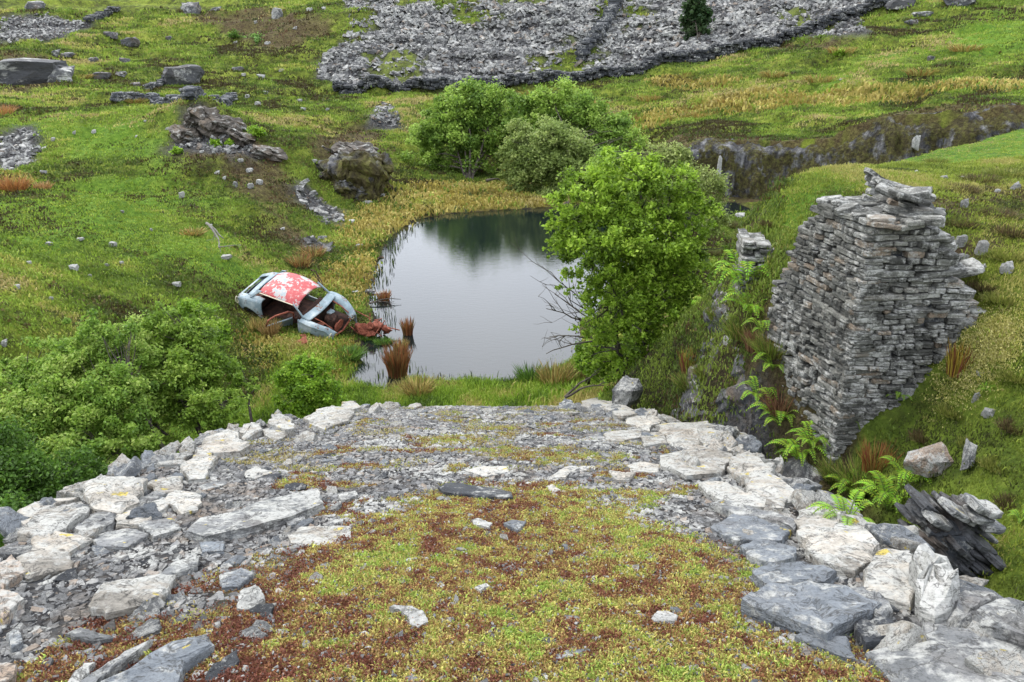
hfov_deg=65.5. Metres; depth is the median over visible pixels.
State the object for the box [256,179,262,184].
pale stone
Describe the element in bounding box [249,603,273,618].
slate stone
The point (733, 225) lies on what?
grass tussock
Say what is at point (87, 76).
bracken patch
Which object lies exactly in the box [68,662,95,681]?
slate slab
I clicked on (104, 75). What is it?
boulder
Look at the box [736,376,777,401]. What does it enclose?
fern
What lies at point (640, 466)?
slate slab
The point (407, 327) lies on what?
rush clump
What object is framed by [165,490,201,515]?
slate slab
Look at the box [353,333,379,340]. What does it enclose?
rush clump
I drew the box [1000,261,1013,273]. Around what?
boulder
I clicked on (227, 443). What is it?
slate slab
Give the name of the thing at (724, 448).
slate stone
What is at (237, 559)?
slate stone
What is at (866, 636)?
slate slab
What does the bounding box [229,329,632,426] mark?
shore grass
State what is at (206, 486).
slate slab
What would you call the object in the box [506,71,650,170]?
willow tree
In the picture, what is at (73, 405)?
willow tree
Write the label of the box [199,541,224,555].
slate slab
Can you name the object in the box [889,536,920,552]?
slate stone
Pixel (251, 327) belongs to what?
rush clump
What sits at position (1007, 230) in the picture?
tussock
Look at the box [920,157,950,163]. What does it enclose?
tussock
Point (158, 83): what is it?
dry stone wall
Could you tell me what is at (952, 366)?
rush clump
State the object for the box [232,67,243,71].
boulder
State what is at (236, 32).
bilberry bush
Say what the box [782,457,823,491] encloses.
rock rib
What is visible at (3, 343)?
pale stone
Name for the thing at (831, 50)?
bracken patch
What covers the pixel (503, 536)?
slate stone
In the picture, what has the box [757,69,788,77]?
bracken patch
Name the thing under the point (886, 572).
slate slab
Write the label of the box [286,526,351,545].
slate slab
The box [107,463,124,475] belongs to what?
slate stone
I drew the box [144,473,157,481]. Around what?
slate stone
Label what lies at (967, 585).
slate stone
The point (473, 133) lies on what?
willow tree
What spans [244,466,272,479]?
slate slab
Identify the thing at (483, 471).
slate slab
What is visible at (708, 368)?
rock rib
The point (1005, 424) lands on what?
tussock
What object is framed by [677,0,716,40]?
pine tree
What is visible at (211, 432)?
slate stone
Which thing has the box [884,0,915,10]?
boulder
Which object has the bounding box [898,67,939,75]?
bracken patch
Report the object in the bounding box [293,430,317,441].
slate stone
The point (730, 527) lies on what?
slate slab
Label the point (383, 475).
slate stone
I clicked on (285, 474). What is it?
slate stone
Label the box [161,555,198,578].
slate slab
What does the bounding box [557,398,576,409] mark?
slate stone
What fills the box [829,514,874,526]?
slate stone
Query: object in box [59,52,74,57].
boulder
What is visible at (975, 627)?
slate stone
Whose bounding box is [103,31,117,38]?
boulder
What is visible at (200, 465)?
slate slab
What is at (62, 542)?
slate slab
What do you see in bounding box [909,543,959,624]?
slate slab
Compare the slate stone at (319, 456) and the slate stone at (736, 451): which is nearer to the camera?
the slate stone at (319, 456)
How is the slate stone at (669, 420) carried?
on the ground at (752, 418)
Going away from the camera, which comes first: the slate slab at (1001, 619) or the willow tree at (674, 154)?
the slate slab at (1001, 619)
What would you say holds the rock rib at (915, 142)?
attached to the quarry cliff
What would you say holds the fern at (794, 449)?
on the ground at (752, 418)
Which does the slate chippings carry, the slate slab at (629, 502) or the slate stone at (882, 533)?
the slate slab at (629, 502)
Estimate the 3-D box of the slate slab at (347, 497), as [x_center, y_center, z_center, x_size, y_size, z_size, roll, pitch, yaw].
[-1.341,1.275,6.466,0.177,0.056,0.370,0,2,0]
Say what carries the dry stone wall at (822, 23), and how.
on the ground at (752, 418)
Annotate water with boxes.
[345,202,749,388]
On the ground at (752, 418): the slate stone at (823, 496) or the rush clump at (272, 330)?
the rush clump at (272, 330)
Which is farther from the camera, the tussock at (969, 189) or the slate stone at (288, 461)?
the tussock at (969, 189)
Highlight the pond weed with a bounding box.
[350,227,508,386]
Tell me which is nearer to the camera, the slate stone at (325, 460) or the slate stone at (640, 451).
the slate stone at (325, 460)
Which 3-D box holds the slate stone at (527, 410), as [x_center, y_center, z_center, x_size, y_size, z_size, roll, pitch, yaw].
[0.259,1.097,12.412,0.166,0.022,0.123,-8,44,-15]
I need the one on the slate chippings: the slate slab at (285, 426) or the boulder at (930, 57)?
the slate slab at (285, 426)
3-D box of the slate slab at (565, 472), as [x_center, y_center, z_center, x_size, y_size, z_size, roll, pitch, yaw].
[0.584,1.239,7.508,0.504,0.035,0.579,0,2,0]
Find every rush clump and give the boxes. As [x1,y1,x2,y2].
[0,104,20,114]
[0,174,35,191]
[31,181,53,189]
[244,317,265,332]
[253,317,285,337]
[281,251,314,268]
[296,243,329,257]
[331,342,371,362]
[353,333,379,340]
[370,336,395,345]
[376,288,391,300]
[378,341,413,378]
[390,337,409,352]
[396,372,437,397]
[399,316,414,335]
[512,361,553,382]
[532,357,578,385]
[556,360,596,381]
[676,346,697,375]
[737,321,776,354]
[756,380,795,417]
[857,436,902,475]
[945,337,975,378]
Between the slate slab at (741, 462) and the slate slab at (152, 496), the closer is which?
the slate slab at (152, 496)
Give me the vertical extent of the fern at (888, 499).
0.326 m
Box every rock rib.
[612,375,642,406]
[702,359,713,387]
[717,155,721,173]
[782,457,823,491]
[912,135,920,150]
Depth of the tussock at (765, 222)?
11.14 m
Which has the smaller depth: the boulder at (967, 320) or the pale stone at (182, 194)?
the boulder at (967, 320)
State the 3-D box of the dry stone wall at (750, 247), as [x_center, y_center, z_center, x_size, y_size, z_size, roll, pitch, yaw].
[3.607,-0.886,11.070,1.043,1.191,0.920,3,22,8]
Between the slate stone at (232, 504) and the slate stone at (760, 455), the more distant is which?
the slate stone at (760, 455)
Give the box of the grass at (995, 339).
[908,284,1023,427]
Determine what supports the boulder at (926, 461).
on the ground at (752, 418)
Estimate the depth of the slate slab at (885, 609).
3.98 m
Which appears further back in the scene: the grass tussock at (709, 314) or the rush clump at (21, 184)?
the rush clump at (21, 184)
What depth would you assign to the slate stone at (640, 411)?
11.43 m
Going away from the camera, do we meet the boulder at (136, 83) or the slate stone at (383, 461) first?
the slate stone at (383, 461)
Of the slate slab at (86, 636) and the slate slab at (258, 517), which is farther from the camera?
the slate slab at (258, 517)
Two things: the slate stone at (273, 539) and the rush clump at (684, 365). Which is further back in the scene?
the rush clump at (684, 365)
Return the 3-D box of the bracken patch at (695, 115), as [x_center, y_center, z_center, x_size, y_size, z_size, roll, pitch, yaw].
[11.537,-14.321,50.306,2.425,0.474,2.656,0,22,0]
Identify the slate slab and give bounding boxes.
[0,554,25,589]
[0,589,24,624]
[0,662,17,681]
[6,626,22,652]
[16,550,73,582]
[17,497,80,525]
[17,501,89,541]
[31,531,91,554]
[65,627,114,644]
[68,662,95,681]
[75,512,115,533]
[80,639,152,681]
[83,476,147,514]
[88,574,175,620]
[92,528,148,550]
[101,634,214,681]
[115,498,169,529]
[137,491,165,506]
[138,517,180,541]
[147,476,182,493]
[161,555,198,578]
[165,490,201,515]
[180,450,217,483]
[185,488,324,543]
[199,478,227,489]
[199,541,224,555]
[201,429,250,458]
[219,568,254,591]
[236,584,264,611]
[239,422,261,440]
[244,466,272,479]
[262,427,287,443]
[268,418,294,437]
[285,514,305,528]
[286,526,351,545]
[303,406,353,432]
[338,491,357,502]
[341,401,361,412]
[389,605,427,627]
[436,483,512,500]
[465,466,508,477]
[472,518,491,530]
[475,583,489,592]
[503,520,525,533]
[546,484,559,492]
[550,466,596,478]
[555,649,585,658]
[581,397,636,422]
[582,434,618,446]
[603,429,641,441]
[609,470,635,482]
[617,497,635,507]
[624,415,661,432]
[627,461,659,473]
[641,432,666,448]
[651,611,677,624]
[655,421,732,448]
[659,446,732,480]
[698,481,786,511]
[708,499,796,536]
[710,514,791,546]
[718,444,743,452]
[726,466,793,505]
[729,450,766,487]
[740,539,796,567]
[741,580,881,639]
[749,561,838,588]
[794,502,848,530]
[794,632,856,663]
[796,522,879,567]
[809,553,864,577]
[850,586,892,620]
[854,616,894,653]
[863,548,914,612]
[864,625,1023,681]
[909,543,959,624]
[921,590,996,633]
[973,597,1023,649]
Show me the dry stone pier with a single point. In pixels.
(872, 297)
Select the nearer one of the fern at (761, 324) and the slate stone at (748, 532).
the slate stone at (748, 532)
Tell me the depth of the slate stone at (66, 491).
6.67 m
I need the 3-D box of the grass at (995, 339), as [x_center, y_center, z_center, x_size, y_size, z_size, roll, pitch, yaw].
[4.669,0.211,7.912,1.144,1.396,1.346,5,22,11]
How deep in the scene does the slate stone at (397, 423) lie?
10.56 m
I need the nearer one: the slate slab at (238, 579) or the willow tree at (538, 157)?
the slate slab at (238, 579)
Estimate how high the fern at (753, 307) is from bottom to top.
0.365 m
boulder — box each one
[0,58,67,85]
[24,1,45,9]
[47,65,74,82]
[51,49,59,56]
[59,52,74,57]
[88,57,98,61]
[92,72,111,79]
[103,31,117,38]
[115,71,126,76]
[119,58,129,62]
[120,37,139,46]
[130,82,140,85]
[163,64,204,84]
[180,2,201,13]
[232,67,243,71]
[271,8,282,18]
[735,212,744,217]
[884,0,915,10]
[896,381,915,400]
[903,442,953,477]
[904,19,917,24]
[910,11,933,16]
[927,56,934,61]
[943,0,975,6]
[955,234,967,247]
[956,316,976,327]
[959,253,969,259]
[960,199,968,207]
[960,438,977,469]
[971,392,980,402]
[974,240,989,254]
[981,407,995,417]
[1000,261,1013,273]
[1009,181,1020,189]
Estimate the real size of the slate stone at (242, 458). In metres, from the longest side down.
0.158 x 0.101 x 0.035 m
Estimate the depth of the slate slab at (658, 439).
9.11 m
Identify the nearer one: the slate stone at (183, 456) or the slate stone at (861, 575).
the slate stone at (861, 575)
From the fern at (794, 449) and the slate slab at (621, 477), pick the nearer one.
the slate slab at (621, 477)
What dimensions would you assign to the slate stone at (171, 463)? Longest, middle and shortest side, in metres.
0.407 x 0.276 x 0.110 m
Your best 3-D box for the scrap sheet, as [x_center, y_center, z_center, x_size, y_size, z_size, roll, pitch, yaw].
[-5.753,0.051,21.580,0.495,0.046,0.280,-28,48,-18]
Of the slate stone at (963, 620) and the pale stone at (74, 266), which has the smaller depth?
the slate stone at (963, 620)
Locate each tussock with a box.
[669,368,696,392]
[688,363,709,380]
[700,301,719,320]
[706,249,725,255]
[711,309,758,342]
[726,226,758,241]
[728,220,742,228]
[742,328,786,359]
[757,220,774,226]
[811,450,851,487]
[824,455,879,498]
[906,427,930,444]
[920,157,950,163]
[934,401,964,420]
[944,217,986,228]
[945,182,987,193]
[952,172,1015,183]
[955,435,974,447]
[964,278,998,291]
[971,205,1023,220]
[975,454,1007,474]
[978,166,1023,178]
[978,290,1023,305]
[980,249,1023,262]
[982,221,1023,238]
[991,417,1023,434]
[991,491,1019,512]
[995,366,1023,383]
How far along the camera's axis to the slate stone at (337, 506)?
6.10 m
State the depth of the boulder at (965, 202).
9.60 m
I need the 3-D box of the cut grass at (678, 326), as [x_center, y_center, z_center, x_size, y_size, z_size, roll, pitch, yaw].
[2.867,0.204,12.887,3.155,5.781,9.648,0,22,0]
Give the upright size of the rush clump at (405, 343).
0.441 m
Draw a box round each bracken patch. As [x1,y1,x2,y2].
[77,73,96,78]
[122,97,148,103]
[171,226,207,236]
[629,93,666,101]
[677,111,712,117]
[708,98,735,104]
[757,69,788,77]
[799,74,835,82]
[822,45,860,53]
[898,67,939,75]
[944,43,991,51]
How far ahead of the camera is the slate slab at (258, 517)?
5.63 m
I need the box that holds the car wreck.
[235,269,356,338]
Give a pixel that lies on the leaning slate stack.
(952, 527)
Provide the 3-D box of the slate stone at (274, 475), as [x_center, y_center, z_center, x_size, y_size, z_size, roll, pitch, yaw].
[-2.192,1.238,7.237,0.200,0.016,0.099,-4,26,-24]
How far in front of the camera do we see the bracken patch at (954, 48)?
49.98 m
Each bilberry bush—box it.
[168,146,183,154]
[207,138,221,146]
[224,138,234,145]
[225,29,242,37]
[246,124,268,136]
[832,48,847,55]
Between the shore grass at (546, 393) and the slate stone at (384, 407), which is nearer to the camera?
the slate stone at (384, 407)
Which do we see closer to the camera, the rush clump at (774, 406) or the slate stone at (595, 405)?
the rush clump at (774, 406)
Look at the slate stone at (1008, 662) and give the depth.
3.21 m
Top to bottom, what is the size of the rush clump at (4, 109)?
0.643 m
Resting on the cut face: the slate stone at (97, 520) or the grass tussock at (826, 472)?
the grass tussock at (826, 472)
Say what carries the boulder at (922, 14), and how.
on the ground at (752, 418)
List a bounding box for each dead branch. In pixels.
[205,222,240,251]
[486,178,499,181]
[509,237,611,353]
[564,369,607,397]
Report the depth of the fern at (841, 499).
5.62 m
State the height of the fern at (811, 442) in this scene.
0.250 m
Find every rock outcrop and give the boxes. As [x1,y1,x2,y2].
[168,105,287,161]
[315,141,393,201]
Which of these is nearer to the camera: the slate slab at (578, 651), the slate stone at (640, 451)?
the slate slab at (578, 651)
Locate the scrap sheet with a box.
[294,336,306,344]
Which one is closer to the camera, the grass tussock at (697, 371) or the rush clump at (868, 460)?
the rush clump at (868, 460)
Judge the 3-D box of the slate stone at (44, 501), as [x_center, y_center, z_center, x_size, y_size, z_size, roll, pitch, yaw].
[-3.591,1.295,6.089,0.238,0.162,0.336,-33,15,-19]
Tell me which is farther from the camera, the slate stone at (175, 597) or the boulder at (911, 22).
the boulder at (911, 22)
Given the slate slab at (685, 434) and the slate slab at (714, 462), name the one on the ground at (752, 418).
the slate slab at (685, 434)
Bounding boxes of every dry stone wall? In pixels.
[83,6,120,21]
[109,85,237,106]
[143,75,164,89]
[332,0,888,94]
[574,0,622,59]
[731,228,773,302]
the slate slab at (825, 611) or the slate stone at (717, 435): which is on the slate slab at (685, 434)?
the slate stone at (717, 435)
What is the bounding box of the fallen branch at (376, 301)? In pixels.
[369,298,394,303]
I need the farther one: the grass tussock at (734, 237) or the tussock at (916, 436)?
the grass tussock at (734, 237)
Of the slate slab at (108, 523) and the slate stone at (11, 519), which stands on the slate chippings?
the slate stone at (11, 519)
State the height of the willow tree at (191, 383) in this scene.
3.673 m
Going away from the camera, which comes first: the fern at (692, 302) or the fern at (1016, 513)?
the fern at (1016, 513)
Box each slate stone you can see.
[0,506,30,537]
[0,545,31,558]
[2,524,24,543]
[26,530,39,544]
[34,497,55,505]
[53,568,77,582]
[56,482,84,497]
[59,503,91,512]
[72,518,104,531]
[75,473,114,492]
[76,525,103,538]
[91,545,109,555]
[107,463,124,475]
[108,453,139,475]
[116,456,142,476]
[126,502,161,519]
[127,596,164,621]
[128,618,161,640]
[140,450,155,460]
[141,459,155,471]
[144,455,174,468]
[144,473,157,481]
[153,449,167,454]
[156,460,184,467]
[161,440,182,454]
[164,593,186,605]
[168,472,184,479]
[170,452,193,460]
[179,436,197,450]
[179,443,196,453]
[194,433,209,445]
[199,430,221,434]
[205,649,239,681]
[219,555,245,566]
[225,501,241,508]
[227,423,238,429]
[233,456,247,460]
[239,626,268,640]
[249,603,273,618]
[252,619,272,633]
[256,419,265,426]
[256,448,269,452]
[260,473,281,478]
[268,535,279,544]
[271,413,292,422]
[281,473,289,476]
[282,525,290,535]
[283,414,297,419]
[283,459,292,464]
[284,482,306,490]
[292,455,302,461]
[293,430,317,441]
[297,518,313,526]
[302,640,310,646]
[308,572,322,581]
[315,455,325,457]
[319,459,334,461]
[321,444,337,450]
[325,429,338,433]
[326,485,337,493]
[327,502,341,511]
[367,402,380,413]
[376,472,388,478]
[378,459,388,464]
[379,403,388,409]
[383,401,400,407]
[388,434,401,437]
[390,421,403,425]
[409,403,422,408]
[454,593,458,602]
[481,408,492,412]
[496,415,503,420]
[500,534,507,540]
[523,408,533,412]
[527,424,535,428]
[533,415,542,419]
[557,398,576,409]
[563,544,569,551]
[567,411,579,414]
[577,406,593,412]
[581,402,591,407]
[591,404,601,408]
[595,407,605,415]
[599,452,613,457]
[606,408,618,416]
[634,408,646,415]
[635,449,651,453]
[641,432,653,435]
[645,408,658,415]
[657,414,680,421]
[663,417,675,422]
[670,606,680,614]
[672,449,700,466]
[698,433,721,448]
[702,477,720,481]
[709,431,722,444]
[712,425,736,438]
[718,446,727,451]
[721,434,737,447]
[730,447,744,455]
[735,435,761,452]
[736,432,747,437]
[742,528,756,534]
[754,452,764,458]
[760,458,780,463]
[764,498,792,515]
[765,462,775,469]
[773,455,783,474]
[782,477,811,486]
[789,489,819,510]
[792,483,814,490]
[804,478,821,489]
[814,490,862,516]
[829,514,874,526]
[859,572,862,579]
[864,523,934,554]
[873,620,929,651]
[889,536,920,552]
[890,604,899,611]
[904,525,918,534]
[950,611,984,627]
[959,575,988,585]
[959,579,1002,598]
[964,648,1023,675]
[966,620,987,635]
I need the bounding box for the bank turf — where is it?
[706,155,1023,600]
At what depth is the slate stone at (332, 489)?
6.69 m
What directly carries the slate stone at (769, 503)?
on the slate slab at (714, 491)
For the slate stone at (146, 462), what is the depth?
7.71 m
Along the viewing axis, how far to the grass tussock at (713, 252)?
30.49 m
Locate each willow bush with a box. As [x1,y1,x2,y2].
[268,352,347,418]
[573,334,613,384]
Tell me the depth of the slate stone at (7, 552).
4.92 m
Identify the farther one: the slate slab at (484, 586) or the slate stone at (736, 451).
the slate stone at (736, 451)
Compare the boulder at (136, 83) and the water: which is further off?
the boulder at (136, 83)
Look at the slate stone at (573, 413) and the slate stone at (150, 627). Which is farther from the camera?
the slate stone at (573, 413)
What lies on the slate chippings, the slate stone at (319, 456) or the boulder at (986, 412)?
the slate stone at (319, 456)
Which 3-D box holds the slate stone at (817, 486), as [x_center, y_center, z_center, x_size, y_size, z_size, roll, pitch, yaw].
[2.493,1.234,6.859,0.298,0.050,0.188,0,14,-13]
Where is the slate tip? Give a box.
[316,0,864,88]
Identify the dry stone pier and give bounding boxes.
[761,167,986,462]
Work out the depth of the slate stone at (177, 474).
7.21 m
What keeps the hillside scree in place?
on the ground at (752, 418)
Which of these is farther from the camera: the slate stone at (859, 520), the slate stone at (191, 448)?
the slate stone at (191, 448)
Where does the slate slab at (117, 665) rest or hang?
on the ground at (752, 418)
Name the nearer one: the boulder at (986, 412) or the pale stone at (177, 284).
the boulder at (986, 412)
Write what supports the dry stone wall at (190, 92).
on the ground at (752, 418)
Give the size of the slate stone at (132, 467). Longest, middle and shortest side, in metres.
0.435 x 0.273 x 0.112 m
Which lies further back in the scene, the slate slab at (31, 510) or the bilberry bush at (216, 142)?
the bilberry bush at (216, 142)
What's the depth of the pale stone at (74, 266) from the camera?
21.17 m
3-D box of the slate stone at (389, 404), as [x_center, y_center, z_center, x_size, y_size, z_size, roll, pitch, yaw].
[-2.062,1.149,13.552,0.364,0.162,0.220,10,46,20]
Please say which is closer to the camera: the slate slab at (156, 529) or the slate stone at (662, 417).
the slate slab at (156, 529)
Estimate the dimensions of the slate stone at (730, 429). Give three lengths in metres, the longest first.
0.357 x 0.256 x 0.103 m
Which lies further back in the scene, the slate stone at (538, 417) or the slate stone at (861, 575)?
the slate stone at (538, 417)
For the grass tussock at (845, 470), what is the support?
on the ground at (752, 418)
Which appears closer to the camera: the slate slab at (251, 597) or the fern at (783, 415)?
the slate slab at (251, 597)
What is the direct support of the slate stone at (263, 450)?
on the slate chippings
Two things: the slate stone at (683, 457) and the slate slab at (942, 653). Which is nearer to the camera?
the slate slab at (942, 653)
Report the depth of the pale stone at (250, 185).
33.87 m
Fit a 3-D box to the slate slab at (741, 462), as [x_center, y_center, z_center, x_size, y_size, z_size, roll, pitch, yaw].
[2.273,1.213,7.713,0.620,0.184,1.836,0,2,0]
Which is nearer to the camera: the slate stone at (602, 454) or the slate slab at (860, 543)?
the slate slab at (860, 543)
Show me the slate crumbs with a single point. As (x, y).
(393, 674)
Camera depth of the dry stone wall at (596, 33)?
68.84 m
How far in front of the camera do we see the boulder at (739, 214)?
36.07 m
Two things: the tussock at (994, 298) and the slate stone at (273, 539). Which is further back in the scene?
the tussock at (994, 298)
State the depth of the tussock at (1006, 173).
11.33 m
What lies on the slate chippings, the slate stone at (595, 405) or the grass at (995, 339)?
the slate stone at (595, 405)
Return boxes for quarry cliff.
[651,103,1023,199]
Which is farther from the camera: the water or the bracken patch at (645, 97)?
the bracken patch at (645, 97)
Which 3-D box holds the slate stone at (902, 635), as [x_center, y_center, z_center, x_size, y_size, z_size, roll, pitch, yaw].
[1.675,1.374,3.567,0.276,0.148,0.309,-36,0,-18]
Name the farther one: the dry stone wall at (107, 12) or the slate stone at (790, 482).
the dry stone wall at (107, 12)
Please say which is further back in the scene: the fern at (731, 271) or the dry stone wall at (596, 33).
the dry stone wall at (596, 33)
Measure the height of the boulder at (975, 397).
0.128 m
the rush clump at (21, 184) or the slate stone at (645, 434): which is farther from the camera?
the rush clump at (21, 184)
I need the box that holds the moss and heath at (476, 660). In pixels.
[13,416,888,681]
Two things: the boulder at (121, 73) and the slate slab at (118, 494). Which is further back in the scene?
the boulder at (121, 73)
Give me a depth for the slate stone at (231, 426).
10.16 m
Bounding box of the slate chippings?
[0,405,921,681]
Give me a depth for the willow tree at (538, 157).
40.53 m
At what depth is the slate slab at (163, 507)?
5.70 m
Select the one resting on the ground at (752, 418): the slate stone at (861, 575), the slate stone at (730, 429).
the slate stone at (861, 575)
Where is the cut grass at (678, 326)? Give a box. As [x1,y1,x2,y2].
[598,175,903,463]
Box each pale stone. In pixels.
[0,339,6,346]
[68,264,78,270]
[109,241,116,246]
[172,281,180,286]
[179,191,184,197]
[221,254,231,259]
[246,168,253,172]
[247,183,253,188]
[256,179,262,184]
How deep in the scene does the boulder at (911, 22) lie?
59.84 m
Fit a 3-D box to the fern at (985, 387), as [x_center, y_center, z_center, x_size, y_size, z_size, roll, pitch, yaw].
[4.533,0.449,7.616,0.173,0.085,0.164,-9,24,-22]
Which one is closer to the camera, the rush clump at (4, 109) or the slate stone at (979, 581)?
the slate stone at (979, 581)
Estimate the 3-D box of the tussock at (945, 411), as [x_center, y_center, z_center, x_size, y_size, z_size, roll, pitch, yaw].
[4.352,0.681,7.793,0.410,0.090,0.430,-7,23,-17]
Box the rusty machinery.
[351,310,399,337]
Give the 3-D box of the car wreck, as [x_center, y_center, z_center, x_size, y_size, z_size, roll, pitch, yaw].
[-6.348,-0.990,22.921,3.500,1.462,2.261,21,47,19]
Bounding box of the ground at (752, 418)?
[0,0,1023,681]
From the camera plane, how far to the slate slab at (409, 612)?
3.94 m
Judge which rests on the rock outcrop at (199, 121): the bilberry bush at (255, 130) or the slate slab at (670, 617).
the bilberry bush at (255, 130)
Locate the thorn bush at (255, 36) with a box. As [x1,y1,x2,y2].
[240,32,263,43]
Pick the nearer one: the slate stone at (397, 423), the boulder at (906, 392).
the boulder at (906, 392)
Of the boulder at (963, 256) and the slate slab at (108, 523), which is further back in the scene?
the boulder at (963, 256)
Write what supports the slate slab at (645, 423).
on the slate chippings
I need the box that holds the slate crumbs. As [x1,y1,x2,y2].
[21,419,883,681]
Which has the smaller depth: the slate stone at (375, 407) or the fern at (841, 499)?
the fern at (841, 499)
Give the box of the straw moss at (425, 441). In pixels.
[221,405,641,472]
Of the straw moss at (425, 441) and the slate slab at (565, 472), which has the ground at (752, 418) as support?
the straw moss at (425, 441)
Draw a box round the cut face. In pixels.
[671,283,751,425]
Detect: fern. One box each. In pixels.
[688,297,701,303]
[710,249,771,288]
[718,288,766,317]
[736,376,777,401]
[741,317,769,332]
[746,387,798,426]
[752,342,784,372]
[764,438,828,465]
[785,420,830,449]
[806,489,875,525]
[823,469,875,499]
[850,470,910,512]
[875,455,931,485]
[886,391,911,400]
[978,382,995,391]
[1008,509,1023,523]
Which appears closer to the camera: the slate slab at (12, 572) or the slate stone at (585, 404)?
the slate slab at (12, 572)
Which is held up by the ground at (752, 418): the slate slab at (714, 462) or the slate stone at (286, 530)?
the slate stone at (286, 530)
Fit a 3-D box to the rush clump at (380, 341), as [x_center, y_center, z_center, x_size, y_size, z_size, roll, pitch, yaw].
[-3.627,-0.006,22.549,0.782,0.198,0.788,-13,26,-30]
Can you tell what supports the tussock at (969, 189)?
on the ground at (752, 418)
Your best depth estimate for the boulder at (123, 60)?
66.64 m
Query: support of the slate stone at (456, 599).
on the ground at (752, 418)
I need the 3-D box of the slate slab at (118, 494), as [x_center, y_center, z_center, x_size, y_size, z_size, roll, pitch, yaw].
[-3.280,1.254,6.452,0.869,0.231,1.297,0,2,0]
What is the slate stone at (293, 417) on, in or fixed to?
on the ground at (752, 418)
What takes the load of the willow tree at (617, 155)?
on the ground at (752, 418)
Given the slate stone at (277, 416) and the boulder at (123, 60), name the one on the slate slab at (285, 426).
the slate stone at (277, 416)
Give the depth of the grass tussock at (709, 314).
11.56 m
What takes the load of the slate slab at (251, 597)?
on the ground at (752, 418)
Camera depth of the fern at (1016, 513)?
6.05 m
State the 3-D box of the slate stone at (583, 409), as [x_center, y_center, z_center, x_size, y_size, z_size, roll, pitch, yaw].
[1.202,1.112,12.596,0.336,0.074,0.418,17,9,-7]
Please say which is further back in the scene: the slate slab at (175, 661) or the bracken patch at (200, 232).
the bracken patch at (200, 232)
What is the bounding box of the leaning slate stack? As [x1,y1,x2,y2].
[894,483,1006,577]
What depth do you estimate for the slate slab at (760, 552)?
4.85 m
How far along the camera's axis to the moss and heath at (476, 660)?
4.10 m
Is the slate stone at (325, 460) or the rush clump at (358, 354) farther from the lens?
the rush clump at (358, 354)
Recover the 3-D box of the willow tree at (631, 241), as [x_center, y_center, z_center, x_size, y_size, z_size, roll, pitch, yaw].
[2.428,-1.168,16.001,3.813,5.290,2.595,0,22,0]
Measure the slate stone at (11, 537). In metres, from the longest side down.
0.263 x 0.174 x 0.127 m
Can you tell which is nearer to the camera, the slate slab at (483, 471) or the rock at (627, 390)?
the slate slab at (483, 471)
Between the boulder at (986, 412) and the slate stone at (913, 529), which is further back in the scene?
the boulder at (986, 412)
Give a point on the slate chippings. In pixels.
(708, 517)
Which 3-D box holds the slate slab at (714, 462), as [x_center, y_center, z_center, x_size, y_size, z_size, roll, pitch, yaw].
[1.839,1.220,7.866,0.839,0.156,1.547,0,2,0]
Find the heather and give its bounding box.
[0,0,1023,443]
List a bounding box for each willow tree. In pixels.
[0,307,171,467]
[0,414,115,546]
[130,300,260,450]
[165,297,233,344]
[396,75,540,178]
[494,113,597,195]
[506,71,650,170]
[539,143,726,398]
[585,141,644,206]
[637,138,734,237]
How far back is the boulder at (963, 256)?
8.66 m
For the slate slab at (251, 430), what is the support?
on the slate chippings
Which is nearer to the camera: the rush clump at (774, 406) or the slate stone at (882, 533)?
the slate stone at (882, 533)
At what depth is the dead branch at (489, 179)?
42.81 m
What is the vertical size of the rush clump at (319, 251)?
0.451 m
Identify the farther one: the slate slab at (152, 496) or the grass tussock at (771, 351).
the grass tussock at (771, 351)
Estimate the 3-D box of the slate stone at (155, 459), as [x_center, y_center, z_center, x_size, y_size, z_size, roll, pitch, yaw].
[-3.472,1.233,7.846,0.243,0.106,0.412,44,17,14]
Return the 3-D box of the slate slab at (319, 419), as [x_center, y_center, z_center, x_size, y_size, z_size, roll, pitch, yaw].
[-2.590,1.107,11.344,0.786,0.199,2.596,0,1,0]
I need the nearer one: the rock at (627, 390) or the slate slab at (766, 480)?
the slate slab at (766, 480)
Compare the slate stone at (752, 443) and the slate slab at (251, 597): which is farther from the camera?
the slate stone at (752, 443)
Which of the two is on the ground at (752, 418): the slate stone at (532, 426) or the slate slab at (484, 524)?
the slate slab at (484, 524)
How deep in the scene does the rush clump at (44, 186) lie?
31.39 m
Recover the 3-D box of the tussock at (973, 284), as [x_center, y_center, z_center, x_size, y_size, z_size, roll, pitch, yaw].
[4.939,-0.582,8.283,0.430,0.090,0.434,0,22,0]
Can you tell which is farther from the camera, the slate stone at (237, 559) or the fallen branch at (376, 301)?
the fallen branch at (376, 301)
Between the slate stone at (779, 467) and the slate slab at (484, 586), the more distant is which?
the slate stone at (779, 467)
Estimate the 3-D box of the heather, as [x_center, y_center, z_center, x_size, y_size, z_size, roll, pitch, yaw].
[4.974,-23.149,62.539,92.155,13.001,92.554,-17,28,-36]
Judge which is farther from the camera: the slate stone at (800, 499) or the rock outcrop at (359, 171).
the rock outcrop at (359, 171)
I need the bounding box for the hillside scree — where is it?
[0,12,865,251]
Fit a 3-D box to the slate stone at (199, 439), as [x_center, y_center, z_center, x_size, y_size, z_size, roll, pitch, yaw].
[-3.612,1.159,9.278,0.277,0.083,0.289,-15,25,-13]
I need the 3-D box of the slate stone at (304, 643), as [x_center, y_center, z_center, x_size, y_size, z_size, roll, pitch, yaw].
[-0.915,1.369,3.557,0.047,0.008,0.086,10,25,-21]
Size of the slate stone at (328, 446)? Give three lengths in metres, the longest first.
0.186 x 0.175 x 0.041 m

